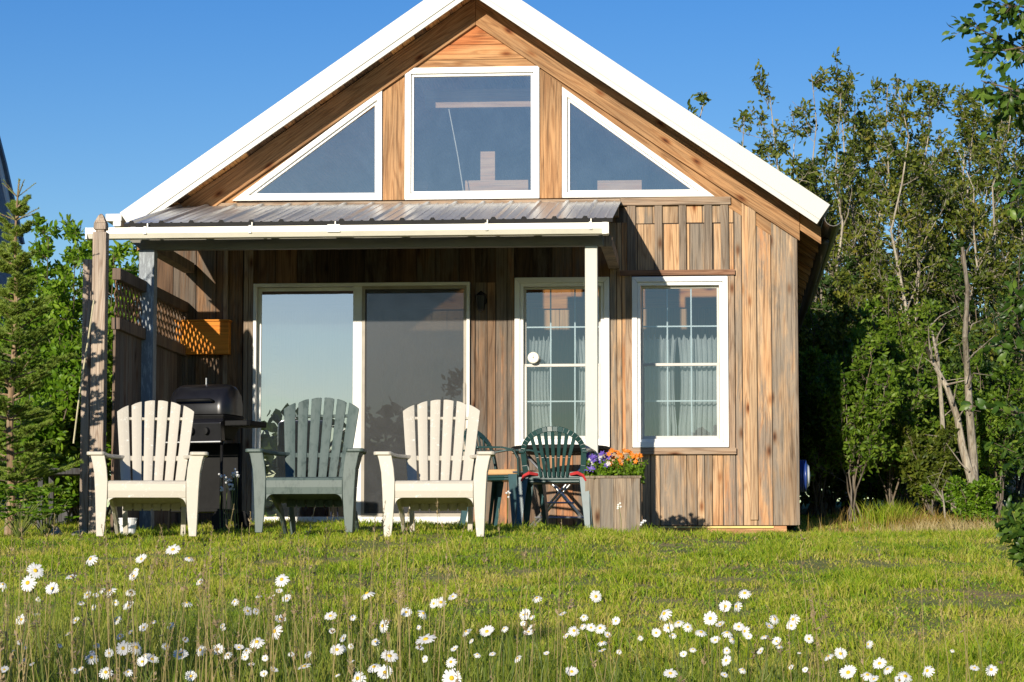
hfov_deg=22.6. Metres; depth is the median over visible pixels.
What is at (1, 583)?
daisy
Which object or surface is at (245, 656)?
daisy
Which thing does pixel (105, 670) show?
daisy
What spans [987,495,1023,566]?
broadleaf shrub
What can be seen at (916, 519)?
grass tuft
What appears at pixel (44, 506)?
lupin plant
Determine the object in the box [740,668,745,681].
daisy
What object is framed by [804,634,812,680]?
daisy
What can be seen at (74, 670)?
daisy
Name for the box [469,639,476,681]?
daisy
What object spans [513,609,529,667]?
daisy
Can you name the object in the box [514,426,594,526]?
plastic chair
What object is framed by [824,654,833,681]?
daisy
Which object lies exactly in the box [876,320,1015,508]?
undergrowth shrub
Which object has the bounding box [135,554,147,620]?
daisy
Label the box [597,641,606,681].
daisy
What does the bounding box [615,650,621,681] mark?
daisy
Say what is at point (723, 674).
daisy
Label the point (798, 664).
daisy
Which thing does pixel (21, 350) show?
leafy shrub
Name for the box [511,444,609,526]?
round table
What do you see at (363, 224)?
cabin
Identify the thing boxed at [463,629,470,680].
daisy
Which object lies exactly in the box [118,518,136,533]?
white bucket
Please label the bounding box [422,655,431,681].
daisy
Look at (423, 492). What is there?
adirondack chair
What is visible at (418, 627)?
daisy
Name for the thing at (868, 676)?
daisy
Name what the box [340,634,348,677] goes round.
daisy
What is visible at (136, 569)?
daisy
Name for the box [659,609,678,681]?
daisy
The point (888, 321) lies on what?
hedge shrub
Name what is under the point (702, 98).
slender tree
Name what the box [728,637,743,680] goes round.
daisy
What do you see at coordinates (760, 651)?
daisy
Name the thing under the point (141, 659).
daisy
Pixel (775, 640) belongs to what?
daisy
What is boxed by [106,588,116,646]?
daisy
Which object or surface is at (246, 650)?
daisy
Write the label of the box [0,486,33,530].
lupin plant
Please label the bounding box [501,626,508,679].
daisy
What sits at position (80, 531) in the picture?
rock
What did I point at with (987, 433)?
hedge shrub
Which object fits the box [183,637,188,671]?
daisy
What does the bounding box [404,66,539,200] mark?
window
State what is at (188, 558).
daisy
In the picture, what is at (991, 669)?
daisy
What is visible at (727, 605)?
daisy
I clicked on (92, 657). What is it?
daisy
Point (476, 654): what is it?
daisy
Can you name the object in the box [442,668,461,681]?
daisy
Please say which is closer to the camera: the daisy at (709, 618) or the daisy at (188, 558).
the daisy at (709, 618)
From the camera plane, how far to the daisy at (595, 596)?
9.16 m
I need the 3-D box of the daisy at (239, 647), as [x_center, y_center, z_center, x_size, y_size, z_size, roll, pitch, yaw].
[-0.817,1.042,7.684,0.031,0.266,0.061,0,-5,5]
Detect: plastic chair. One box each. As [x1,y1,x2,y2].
[459,428,548,526]
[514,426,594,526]
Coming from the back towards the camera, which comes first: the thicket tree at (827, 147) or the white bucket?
the thicket tree at (827, 147)
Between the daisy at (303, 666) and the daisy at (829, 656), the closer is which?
the daisy at (303, 666)
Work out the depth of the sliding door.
21.89 m
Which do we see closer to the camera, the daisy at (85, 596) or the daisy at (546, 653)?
the daisy at (546, 653)
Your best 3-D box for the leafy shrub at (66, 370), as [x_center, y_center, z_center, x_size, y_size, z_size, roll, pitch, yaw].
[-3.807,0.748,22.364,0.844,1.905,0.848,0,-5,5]
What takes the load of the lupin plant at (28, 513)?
on the ground at (803, 510)
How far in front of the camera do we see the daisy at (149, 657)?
7.44 m
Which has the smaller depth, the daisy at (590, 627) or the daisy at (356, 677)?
the daisy at (356, 677)
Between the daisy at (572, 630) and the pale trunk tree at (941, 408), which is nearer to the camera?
the daisy at (572, 630)
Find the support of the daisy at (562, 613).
on the ground at (803, 510)
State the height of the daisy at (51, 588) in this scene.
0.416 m
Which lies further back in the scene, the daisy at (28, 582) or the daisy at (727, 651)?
the daisy at (727, 651)
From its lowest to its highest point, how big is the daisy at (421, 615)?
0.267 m
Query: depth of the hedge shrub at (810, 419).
24.72 m
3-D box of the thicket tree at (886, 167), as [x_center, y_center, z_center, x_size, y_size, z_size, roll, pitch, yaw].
[3.926,-0.571,30.255,1.613,5.210,2.077,5,-7,-43]
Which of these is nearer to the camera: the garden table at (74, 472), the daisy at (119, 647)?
the daisy at (119, 647)
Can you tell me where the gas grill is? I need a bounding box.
[166,378,266,531]
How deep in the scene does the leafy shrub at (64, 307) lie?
23.48 m
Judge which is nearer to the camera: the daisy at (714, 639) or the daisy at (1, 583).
the daisy at (714, 639)
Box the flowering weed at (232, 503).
[218,468,239,532]
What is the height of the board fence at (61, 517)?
1.318 m
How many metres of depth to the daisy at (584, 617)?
8.80 m
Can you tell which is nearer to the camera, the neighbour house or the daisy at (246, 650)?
the daisy at (246, 650)
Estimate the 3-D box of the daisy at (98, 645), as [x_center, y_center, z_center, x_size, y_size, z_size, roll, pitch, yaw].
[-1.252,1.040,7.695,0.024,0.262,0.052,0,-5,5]
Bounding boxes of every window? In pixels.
[232,91,382,200]
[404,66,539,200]
[515,277,609,446]
[562,87,714,197]
[632,276,728,447]
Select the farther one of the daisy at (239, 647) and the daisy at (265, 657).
the daisy at (239, 647)
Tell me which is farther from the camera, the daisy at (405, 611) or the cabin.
the cabin
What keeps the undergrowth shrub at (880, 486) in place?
on the ground at (803, 510)
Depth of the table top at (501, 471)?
20.06 m
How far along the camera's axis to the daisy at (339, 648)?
7.63 m
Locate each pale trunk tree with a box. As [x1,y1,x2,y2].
[925,240,994,482]
[925,308,974,511]
[928,462,955,518]
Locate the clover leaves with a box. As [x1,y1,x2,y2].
[0,520,1023,681]
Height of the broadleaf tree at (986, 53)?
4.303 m
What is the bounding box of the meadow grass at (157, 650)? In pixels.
[0,564,1023,681]
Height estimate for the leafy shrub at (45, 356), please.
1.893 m
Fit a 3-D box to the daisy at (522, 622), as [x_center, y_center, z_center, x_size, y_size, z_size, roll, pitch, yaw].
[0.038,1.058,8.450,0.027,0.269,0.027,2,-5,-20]
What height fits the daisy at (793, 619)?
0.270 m
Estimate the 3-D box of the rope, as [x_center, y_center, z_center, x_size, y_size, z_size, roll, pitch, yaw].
[-3.178,0.223,19.042,0.028,1.091,0.272,-2,-6,21]
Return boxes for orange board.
[175,319,231,354]
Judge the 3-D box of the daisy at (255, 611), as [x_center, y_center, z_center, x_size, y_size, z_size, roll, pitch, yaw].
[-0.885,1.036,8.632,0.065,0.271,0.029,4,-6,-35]
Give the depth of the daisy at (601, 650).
7.35 m
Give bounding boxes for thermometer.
[528,352,538,363]
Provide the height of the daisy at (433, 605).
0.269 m
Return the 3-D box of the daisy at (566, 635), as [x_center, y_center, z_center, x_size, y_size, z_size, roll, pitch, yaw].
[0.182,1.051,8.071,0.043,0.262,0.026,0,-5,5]
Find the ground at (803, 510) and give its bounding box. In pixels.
[0,500,1023,681]
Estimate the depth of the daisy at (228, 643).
8.17 m
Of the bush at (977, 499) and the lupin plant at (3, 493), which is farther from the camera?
the bush at (977, 499)
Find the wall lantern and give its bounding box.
[475,291,486,311]
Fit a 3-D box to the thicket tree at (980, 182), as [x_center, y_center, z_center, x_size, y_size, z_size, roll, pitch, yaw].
[5.109,-0.515,30.609,1.590,5.194,1.782,2,-6,-25]
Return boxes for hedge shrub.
[798,262,884,514]
[798,327,873,517]
[804,331,906,522]
[805,275,923,513]
[829,319,937,511]
[847,297,957,513]
[874,327,976,511]
[886,417,961,518]
[909,389,1004,482]
[928,318,988,510]
[950,342,1023,515]
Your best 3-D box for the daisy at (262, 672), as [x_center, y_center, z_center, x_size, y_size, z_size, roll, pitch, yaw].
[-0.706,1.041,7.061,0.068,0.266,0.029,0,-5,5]
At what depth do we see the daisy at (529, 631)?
8.21 m
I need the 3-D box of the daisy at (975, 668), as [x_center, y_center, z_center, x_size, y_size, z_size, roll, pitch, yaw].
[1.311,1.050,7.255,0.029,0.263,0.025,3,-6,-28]
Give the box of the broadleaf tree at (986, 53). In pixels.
[942,0,1023,476]
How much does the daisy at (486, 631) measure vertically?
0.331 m
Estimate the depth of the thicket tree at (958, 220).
29.02 m
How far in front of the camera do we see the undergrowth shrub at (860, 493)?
26.23 m
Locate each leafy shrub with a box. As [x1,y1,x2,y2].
[0,260,78,515]
[0,310,79,522]
[0,361,81,526]
[5,212,111,471]
[20,328,112,461]
[35,317,112,523]
[38,240,137,479]
[74,240,138,515]
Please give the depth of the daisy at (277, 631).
6.77 m
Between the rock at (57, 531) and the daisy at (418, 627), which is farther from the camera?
the rock at (57, 531)
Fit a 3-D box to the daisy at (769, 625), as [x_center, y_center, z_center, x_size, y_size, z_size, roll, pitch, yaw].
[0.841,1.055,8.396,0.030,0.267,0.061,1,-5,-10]
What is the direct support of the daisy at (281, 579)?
on the ground at (803, 510)
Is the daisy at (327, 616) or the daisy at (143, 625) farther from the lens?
the daisy at (327, 616)
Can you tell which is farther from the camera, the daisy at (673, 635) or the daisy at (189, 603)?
the daisy at (189, 603)
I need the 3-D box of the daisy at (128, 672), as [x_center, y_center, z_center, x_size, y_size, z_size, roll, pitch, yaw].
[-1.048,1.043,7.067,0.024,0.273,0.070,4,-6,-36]
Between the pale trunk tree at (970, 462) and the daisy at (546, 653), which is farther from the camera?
the pale trunk tree at (970, 462)
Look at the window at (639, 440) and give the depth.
21.70 m
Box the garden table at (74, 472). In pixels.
[37,468,79,530]
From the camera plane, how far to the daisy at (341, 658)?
7.66 m
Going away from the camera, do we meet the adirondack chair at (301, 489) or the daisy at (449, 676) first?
the daisy at (449, 676)
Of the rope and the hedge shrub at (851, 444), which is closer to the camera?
the rope
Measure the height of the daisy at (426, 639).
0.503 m
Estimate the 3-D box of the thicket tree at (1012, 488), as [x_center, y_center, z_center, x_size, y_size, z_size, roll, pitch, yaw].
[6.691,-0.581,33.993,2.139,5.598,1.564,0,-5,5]
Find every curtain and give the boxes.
[526,336,598,435]
[643,334,716,435]
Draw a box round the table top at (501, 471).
[488,469,535,474]
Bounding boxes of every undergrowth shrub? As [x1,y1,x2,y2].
[798,267,873,514]
[800,251,916,508]
[801,300,902,513]
[838,330,960,511]
[865,233,975,506]
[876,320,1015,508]
[902,239,1023,503]
[933,238,1023,504]
[940,328,1023,510]
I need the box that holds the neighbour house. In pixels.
[0,138,27,508]
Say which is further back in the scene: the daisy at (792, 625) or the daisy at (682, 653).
the daisy at (792, 625)
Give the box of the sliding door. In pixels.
[251,282,469,523]
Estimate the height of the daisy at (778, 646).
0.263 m
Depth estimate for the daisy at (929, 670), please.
7.12 m
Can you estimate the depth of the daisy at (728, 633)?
8.13 m
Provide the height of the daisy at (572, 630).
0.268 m
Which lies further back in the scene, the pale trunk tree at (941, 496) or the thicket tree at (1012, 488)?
the thicket tree at (1012, 488)
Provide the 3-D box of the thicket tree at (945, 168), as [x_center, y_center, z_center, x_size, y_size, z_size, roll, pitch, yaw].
[5.272,-0.550,33.538,1.566,5.582,1.924,4,-7,-40]
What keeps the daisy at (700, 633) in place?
on the ground at (803, 510)
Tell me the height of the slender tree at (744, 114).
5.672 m
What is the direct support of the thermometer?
attached to the cabin
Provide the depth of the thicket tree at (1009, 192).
30.41 m
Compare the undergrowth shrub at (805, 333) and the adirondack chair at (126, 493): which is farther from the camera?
the undergrowth shrub at (805, 333)
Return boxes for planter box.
[585,476,641,532]
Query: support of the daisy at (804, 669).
on the ground at (803, 510)
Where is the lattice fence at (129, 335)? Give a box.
[79,214,188,533]
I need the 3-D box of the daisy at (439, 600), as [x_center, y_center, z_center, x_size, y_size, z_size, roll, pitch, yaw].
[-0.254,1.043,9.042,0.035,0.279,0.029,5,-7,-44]
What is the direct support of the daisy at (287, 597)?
on the ground at (803, 510)
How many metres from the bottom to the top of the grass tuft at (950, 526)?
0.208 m
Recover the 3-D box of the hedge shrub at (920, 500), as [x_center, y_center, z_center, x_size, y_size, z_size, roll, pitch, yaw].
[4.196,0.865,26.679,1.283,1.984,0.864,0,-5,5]
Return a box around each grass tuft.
[827,516,1001,531]
[849,497,941,527]
[885,510,981,527]
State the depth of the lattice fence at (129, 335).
19.68 m
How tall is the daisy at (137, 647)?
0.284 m
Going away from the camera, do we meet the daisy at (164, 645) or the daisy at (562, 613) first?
the daisy at (164, 645)
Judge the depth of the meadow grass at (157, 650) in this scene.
8.40 m
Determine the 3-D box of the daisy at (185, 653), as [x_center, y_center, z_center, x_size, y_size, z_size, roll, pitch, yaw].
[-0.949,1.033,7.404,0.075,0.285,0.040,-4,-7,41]
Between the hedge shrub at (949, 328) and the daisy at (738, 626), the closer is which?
the daisy at (738, 626)
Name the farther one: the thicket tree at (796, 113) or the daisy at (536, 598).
the thicket tree at (796, 113)
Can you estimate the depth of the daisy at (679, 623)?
8.61 m
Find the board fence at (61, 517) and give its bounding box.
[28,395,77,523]
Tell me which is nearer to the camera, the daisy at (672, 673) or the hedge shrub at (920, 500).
the daisy at (672, 673)
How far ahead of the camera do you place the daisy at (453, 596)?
9.34 m
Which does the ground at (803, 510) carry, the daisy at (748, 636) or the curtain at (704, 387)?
the daisy at (748, 636)
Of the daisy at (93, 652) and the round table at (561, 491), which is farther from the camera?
the round table at (561, 491)
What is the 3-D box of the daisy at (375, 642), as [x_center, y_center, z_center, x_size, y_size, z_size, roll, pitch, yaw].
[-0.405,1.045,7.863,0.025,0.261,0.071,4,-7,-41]
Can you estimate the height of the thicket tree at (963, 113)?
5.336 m
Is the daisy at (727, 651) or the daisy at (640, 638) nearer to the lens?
the daisy at (727, 651)
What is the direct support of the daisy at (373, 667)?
on the ground at (803, 510)
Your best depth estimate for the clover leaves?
13.73 m
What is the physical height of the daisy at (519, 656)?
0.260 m
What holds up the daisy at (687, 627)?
on the ground at (803, 510)
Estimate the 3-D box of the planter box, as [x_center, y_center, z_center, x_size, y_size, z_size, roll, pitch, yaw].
[0.791,1.288,19.897,0.446,0.467,0.444,0,-5,5]
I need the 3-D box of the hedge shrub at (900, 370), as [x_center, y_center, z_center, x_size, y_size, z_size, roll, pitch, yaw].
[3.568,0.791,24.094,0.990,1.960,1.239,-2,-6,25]
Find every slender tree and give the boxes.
[687,91,711,117]
[736,109,749,147]
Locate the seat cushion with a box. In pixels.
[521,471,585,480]
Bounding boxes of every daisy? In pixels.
[0,582,6,619]
[1,665,7,680]
[16,614,25,643]
[17,575,36,679]
[26,562,43,681]
[43,582,58,660]
[65,574,80,637]
[72,668,78,680]
[84,591,90,640]
[85,653,98,681]
[86,555,97,681]
[90,651,94,681]
[93,643,99,681]
[99,667,113,681]
[105,648,113,681]
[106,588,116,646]
[111,633,123,668]
[113,616,121,649]
[116,640,130,681]
[123,601,133,622]
[125,669,132,681]
[129,571,137,622]
[129,642,143,681]
[133,568,140,625]
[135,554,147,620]
[137,656,147,681]
[139,623,147,663]
[146,653,158,680]
[161,643,168,680]
[163,544,180,679]
[173,649,188,680]
[179,557,192,632]
[182,602,191,616]
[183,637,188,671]
[185,670,196,681]
[196,646,206,677]
[213,643,228,680]
[220,623,227,678]
[221,627,232,670]
[224,652,232,681]
[231,598,242,621]
[234,644,243,679]
[241,653,248,681]
[242,648,250,677]
[243,606,253,649]
[248,608,258,647]
[250,637,264,678]
[260,670,266,681]
[262,655,268,678]
[272,625,286,681]
[275,574,291,681]
[275,588,282,620]
[276,614,285,632]
[282,594,290,641]
[298,663,310,681]
[304,651,313,681]
[324,611,339,666]
[329,628,334,680]
[330,644,347,681]
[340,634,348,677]
[341,645,345,679]
[350,614,363,671]
[352,671,365,681]
[357,592,374,674]
[368,664,380,681]
[372,638,381,665]
[373,620,388,681]
[377,665,391,681]
[381,650,397,681]
[401,607,411,662]
[415,645,430,681]
[416,610,426,673]
[416,625,425,681]
[416,634,436,681]
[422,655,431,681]
[429,599,438,659]
[435,597,445,630]
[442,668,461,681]
[446,657,456,667]
[448,593,456,637]
[450,646,458,668]
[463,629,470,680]
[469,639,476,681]
[473,653,480,681]
[480,625,493,681]
[488,652,495,681]
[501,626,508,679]
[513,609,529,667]
[515,655,522,681]
[520,612,529,666]
[520,621,525,667]
[524,628,532,678]
[528,625,534,678]
[529,615,538,671]
[533,596,546,649]
[543,651,549,681]
[552,611,566,664]
[563,633,574,666]
[565,666,578,681]
[568,626,583,681]
[580,614,588,673]
[580,624,586,678]
[586,623,604,675]
[589,590,601,652]
[590,624,605,674]
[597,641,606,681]
[598,648,612,681]
[604,631,622,680]
[612,616,619,678]
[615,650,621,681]
[637,635,656,681]
[652,628,660,673]
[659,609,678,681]
[663,622,680,675]
[663,668,677,681]
[669,633,676,681]
[674,620,683,669]
[680,651,686,680]
[682,622,692,681]
[689,648,696,681]
[695,630,712,681]
[704,611,716,681]
[710,636,722,680]
[715,621,724,671]
[719,600,733,675]
[721,655,731,681]
[721,672,727,681]
[722,631,735,676]
[723,647,735,681]
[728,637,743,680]
[730,601,741,663]
[733,622,744,681]
[739,589,751,676]
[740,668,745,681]
[742,626,761,679]
[745,633,761,676]
[757,647,766,681]
[760,635,768,681]
[765,622,772,678]
[768,637,781,681]
[769,615,780,680]
[771,645,782,681]
[784,614,799,678]
[786,621,801,681]
[789,665,796,681]
[793,652,800,681]
[802,667,807,681]
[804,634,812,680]
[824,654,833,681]
[834,647,847,681]
[839,665,856,681]
[861,672,871,681]
[866,640,874,674]
[869,675,878,681]
[873,657,886,681]
[883,666,893,681]
[895,675,903,681]
[898,671,911,681]
[922,666,934,681]
[946,649,954,681]
[970,665,978,681]
[985,664,997,681]
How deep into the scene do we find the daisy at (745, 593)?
8.72 m
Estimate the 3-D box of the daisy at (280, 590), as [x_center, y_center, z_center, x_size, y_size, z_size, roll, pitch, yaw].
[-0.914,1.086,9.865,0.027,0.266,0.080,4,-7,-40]
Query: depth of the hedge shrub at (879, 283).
26.93 m
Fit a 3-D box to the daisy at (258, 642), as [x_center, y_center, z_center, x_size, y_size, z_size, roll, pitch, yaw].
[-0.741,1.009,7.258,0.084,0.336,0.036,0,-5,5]
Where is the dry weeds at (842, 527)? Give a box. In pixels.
[804,503,1003,532]
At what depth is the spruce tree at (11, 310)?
18.54 m
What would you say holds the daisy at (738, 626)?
on the ground at (803, 510)
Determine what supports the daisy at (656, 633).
on the ground at (803, 510)
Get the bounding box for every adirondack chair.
[87,400,208,536]
[245,398,366,534]
[374,400,495,536]
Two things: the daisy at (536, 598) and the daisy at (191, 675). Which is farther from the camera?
the daisy at (536, 598)
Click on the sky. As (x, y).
(102, 102)
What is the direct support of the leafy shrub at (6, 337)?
on the ground at (803, 510)
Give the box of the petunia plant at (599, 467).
[583,451,614,478]
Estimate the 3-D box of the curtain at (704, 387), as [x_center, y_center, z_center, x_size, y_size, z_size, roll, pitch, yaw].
[1.434,0.392,21.838,0.654,0.906,0.054,0,-5,5]
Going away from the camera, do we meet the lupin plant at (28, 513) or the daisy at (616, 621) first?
the daisy at (616, 621)
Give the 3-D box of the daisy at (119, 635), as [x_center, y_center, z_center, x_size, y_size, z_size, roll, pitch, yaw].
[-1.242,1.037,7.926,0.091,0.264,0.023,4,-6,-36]
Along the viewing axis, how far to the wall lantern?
21.77 m
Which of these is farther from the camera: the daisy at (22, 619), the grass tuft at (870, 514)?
the grass tuft at (870, 514)
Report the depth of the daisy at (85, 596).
9.55 m
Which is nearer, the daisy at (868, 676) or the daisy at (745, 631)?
the daisy at (868, 676)
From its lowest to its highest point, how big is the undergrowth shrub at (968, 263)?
3.374 m
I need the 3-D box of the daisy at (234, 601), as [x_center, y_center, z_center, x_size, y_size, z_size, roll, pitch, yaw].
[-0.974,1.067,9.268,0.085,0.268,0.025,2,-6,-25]
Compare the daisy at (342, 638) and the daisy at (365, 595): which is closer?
the daisy at (365, 595)
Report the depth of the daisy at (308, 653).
7.54 m
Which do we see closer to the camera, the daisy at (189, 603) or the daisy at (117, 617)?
the daisy at (117, 617)
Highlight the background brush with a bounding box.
[800,473,1021,503]
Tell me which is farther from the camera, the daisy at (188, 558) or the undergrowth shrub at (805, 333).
the undergrowth shrub at (805, 333)
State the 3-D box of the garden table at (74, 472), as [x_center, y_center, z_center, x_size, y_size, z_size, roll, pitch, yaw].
[-3.598,1.298,20.819,0.450,0.514,0.400,0,-5,5]
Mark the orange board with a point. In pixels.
(206, 337)
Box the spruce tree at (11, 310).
[0,178,82,535]
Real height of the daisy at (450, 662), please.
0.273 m
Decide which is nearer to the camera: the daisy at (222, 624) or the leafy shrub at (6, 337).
the daisy at (222, 624)
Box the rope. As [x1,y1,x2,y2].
[73,300,94,443]
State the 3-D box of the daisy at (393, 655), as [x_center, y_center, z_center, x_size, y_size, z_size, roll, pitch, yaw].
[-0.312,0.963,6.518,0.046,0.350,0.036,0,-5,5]
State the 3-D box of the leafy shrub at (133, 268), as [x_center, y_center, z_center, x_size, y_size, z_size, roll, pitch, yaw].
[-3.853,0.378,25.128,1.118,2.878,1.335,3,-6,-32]
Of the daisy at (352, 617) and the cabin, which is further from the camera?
the cabin
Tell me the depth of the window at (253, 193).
22.09 m
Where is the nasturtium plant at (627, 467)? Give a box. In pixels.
[606,448,648,483]
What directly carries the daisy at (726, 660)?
on the ground at (803, 510)
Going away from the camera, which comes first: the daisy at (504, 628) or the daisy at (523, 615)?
the daisy at (504, 628)
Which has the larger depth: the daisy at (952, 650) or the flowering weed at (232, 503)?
the flowering weed at (232, 503)
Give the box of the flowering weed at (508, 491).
[505,490,510,526]
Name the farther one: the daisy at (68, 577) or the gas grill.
the gas grill
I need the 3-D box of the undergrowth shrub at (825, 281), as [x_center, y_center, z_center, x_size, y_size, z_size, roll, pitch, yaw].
[3.626,0.475,29.153,2.083,3.040,1.661,1,-5,-13]
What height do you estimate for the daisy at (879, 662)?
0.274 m
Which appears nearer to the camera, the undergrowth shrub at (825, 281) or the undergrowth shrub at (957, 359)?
the undergrowth shrub at (957, 359)
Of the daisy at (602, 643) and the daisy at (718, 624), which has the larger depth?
the daisy at (718, 624)
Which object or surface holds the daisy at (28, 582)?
on the ground at (803, 510)
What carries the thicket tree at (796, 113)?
on the ground at (803, 510)
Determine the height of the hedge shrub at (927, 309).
2.249 m
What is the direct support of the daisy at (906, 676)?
on the ground at (803, 510)
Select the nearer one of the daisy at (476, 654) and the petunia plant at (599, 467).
the daisy at (476, 654)
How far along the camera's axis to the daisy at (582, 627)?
8.43 m
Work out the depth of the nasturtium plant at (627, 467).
19.76 m
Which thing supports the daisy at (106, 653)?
on the ground at (803, 510)
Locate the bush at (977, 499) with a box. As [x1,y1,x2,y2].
[920,472,1003,525]
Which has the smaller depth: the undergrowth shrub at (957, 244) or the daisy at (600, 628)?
the daisy at (600, 628)
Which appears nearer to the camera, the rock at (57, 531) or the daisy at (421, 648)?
the daisy at (421, 648)
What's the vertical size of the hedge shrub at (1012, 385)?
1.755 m
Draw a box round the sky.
[0,0,1023,506]
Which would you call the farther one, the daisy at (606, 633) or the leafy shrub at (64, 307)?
the leafy shrub at (64, 307)
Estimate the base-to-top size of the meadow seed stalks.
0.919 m
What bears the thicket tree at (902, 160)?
on the ground at (803, 510)
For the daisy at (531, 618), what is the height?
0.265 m
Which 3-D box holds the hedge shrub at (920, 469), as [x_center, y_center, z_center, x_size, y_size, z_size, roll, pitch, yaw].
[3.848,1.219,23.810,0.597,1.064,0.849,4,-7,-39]
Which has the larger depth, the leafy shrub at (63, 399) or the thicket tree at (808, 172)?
the thicket tree at (808, 172)
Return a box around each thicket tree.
[732,59,849,302]
[772,46,891,508]
[792,110,889,499]
[819,65,948,504]
[823,79,955,505]
[855,79,954,507]
[882,83,992,504]
[887,87,1005,506]
[908,96,1023,364]
[917,78,1023,381]
[957,103,1023,485]
[965,88,1023,492]
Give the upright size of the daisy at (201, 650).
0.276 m
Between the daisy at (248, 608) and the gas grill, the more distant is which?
the gas grill
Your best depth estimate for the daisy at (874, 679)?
6.83 m
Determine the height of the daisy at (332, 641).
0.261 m
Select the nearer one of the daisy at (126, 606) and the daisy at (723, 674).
the daisy at (723, 674)
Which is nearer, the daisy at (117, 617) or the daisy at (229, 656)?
the daisy at (229, 656)
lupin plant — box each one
[0,484,61,537]
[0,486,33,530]
[11,485,81,535]
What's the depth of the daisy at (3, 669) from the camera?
7.12 m
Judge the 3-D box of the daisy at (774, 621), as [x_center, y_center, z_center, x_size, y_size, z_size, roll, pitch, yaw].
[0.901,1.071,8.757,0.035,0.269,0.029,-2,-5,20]
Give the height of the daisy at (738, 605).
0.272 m
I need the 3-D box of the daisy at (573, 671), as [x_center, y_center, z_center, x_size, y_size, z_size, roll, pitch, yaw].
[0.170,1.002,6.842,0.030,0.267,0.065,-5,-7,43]
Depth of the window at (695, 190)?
21.88 m
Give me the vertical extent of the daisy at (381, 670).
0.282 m
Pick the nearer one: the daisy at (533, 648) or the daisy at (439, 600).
the daisy at (533, 648)
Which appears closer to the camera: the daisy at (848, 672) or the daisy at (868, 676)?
the daisy at (848, 672)
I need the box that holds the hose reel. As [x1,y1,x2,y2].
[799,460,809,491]
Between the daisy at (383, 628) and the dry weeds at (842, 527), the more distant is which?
the dry weeds at (842, 527)
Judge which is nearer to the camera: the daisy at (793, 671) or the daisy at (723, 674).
the daisy at (723, 674)
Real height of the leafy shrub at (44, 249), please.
3.048 m
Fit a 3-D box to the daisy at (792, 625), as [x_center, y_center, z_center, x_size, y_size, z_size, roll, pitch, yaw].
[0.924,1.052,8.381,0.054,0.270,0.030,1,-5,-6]
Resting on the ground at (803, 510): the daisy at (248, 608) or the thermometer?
the daisy at (248, 608)
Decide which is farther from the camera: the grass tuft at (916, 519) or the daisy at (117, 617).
the grass tuft at (916, 519)
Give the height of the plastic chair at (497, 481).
0.816 m
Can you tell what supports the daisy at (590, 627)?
on the ground at (803, 510)
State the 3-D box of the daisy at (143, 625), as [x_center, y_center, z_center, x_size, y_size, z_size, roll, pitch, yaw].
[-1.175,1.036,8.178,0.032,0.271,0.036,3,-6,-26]
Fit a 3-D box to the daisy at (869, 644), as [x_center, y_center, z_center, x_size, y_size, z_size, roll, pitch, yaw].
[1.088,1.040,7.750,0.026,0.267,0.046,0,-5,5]
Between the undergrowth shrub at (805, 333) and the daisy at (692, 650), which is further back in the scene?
the undergrowth shrub at (805, 333)
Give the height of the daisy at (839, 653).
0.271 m
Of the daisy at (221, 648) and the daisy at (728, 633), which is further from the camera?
the daisy at (728, 633)
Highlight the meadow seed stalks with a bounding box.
[0,498,1023,681]
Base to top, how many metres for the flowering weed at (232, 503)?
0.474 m
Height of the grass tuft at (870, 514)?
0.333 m
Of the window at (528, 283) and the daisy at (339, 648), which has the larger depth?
the window at (528, 283)
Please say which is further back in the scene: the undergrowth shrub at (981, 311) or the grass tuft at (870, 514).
the undergrowth shrub at (981, 311)
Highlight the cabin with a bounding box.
[85,0,841,533]
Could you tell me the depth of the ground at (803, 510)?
13.70 m
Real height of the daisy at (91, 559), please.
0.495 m
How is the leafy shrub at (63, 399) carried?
on the ground at (803, 510)
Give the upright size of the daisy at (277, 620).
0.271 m
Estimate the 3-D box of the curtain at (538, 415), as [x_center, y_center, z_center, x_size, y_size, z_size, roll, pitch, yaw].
[0.438,0.393,21.917,0.673,0.879,0.054,0,-5,5]
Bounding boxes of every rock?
[40,526,62,535]
[71,530,87,534]
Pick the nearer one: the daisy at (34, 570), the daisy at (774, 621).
the daisy at (34, 570)
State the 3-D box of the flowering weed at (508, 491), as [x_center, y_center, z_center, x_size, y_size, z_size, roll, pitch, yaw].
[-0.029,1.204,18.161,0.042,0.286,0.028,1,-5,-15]

